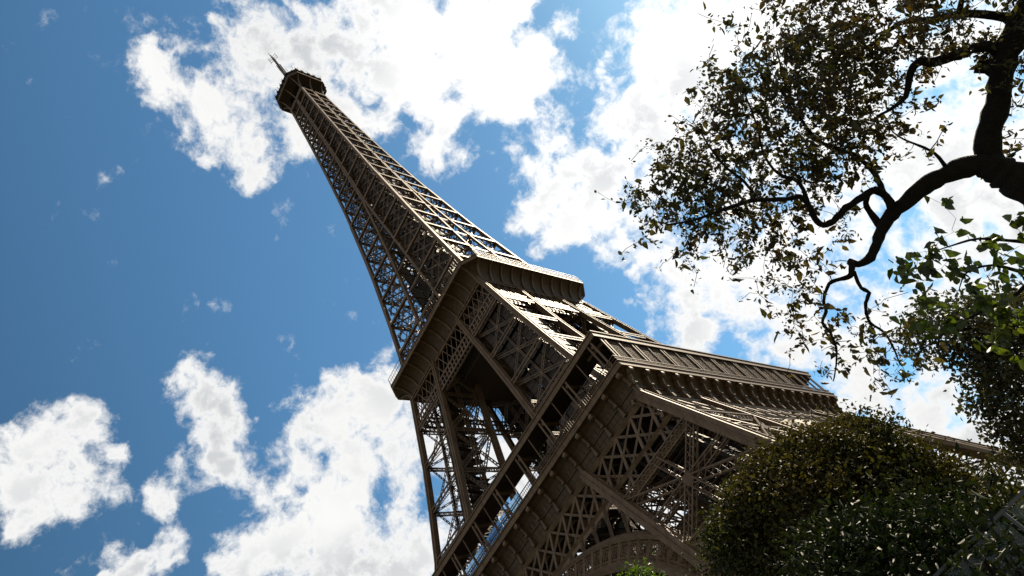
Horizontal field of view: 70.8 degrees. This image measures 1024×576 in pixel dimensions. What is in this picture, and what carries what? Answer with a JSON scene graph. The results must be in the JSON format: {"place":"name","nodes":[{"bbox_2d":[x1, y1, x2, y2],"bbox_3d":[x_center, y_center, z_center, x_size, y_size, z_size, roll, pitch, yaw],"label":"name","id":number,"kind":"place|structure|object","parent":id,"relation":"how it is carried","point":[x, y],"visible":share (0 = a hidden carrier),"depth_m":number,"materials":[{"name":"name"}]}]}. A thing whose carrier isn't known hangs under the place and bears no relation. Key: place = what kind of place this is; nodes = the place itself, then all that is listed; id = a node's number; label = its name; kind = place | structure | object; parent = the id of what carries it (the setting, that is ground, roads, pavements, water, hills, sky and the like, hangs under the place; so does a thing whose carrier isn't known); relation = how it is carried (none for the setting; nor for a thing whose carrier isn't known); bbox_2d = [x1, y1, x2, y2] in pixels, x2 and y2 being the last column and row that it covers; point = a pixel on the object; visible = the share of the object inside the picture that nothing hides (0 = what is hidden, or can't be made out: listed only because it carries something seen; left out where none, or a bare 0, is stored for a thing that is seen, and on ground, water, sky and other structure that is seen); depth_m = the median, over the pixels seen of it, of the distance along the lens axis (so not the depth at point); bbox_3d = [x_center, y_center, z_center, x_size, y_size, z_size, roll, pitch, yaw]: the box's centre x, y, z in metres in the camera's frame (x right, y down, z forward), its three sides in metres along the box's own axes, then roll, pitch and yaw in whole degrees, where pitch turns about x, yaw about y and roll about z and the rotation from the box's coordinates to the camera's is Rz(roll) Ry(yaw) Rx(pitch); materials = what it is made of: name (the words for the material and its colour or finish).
{"place":"outdoors","nodes":[
{"label":"outdoors","id":0,"kind":"place"},
{"bbox_2d":[0,0,1023,575],"label":"sky","id":1,"kind":"structure","parent":0,"point":[198,354],"materials":[{"name":"blue"}]},
{"bbox_2d":[617,552,666,575],"bbox_3d":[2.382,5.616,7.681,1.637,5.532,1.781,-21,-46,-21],"label":"sapling","id":2,"kind":"object","parent":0,"point":[632,571],"visible":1,"depth_m":9.14,"materials":[{"name":"green plant"}]},
{"label":"lawn","id":3,"kind":"structure","parent":0,"visible":0},
{"bbox_2d":[594,0,1023,401],"bbox_3d":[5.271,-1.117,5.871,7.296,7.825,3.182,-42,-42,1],"label":"tree","id":4,"kind":"object","parent":3,"relation":"on","point":[988,161],"visible":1,"depth_m":7.23,"materials":[{"name":"green plant"}]},
{"bbox_2d":[755,441,1023,575],"bbox_3d":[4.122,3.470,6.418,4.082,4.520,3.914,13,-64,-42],"label":"laurel shrub","id":5,"kind":"object","parent":3,"relation":"on","point":[993,549],"visible":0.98,"depth_m":7.20,"materials":[{"name":"green plant"}]},
{"bbox_2d":[886,273,1023,481],"bbox_3d":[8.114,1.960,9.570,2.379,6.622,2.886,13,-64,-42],"label":"tree","id":6,"kind":"object","parent":3,"relation":"on","point":[988,367],"visible":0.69,"depth_m":10.53,"materials":[{"name":"green plant"}]},
{"bbox_2d":[887,195,1023,370],"bbox_3d":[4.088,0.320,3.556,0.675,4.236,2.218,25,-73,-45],"label":"tree","id":7,"kind":"object","parent":3,"relation":"on","point":[987,305],"visible":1,"depth_m":4.62,"materials":[{"name":"green plant"}]},
{"bbox_2d":[933,488,1023,575],"bbox_3d":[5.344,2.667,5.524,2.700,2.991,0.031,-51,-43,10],"label":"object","id":8,"kind":"structure","parent":3,"relation":"on","point":[1000,513],"depth_m":6.55,"materials":[{"name":"metal"}]},
{"label":"ground","id":9,"kind":"structure","parent":0,"visible":0},
{"bbox_2d":[268,53,1023,575],"bbox_3d":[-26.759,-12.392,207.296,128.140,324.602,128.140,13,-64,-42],"label":"lattice tower","id":10,"kind":"structure","parent":9,"relation":"on","point":[596,409],"depth_m":131.26,"materials":[{"name":"brown metal"}]},
{"bbox_2d":[672,397,1023,575],"bbox_3d":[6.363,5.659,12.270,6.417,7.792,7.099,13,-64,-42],"label":"rounded tree","id":11,"kind":"object","parent":9,"relation":"on","point":[809,466],"visible":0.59,"depth_m":12.54,"materials":[{"name":"green plant"}]}
]}

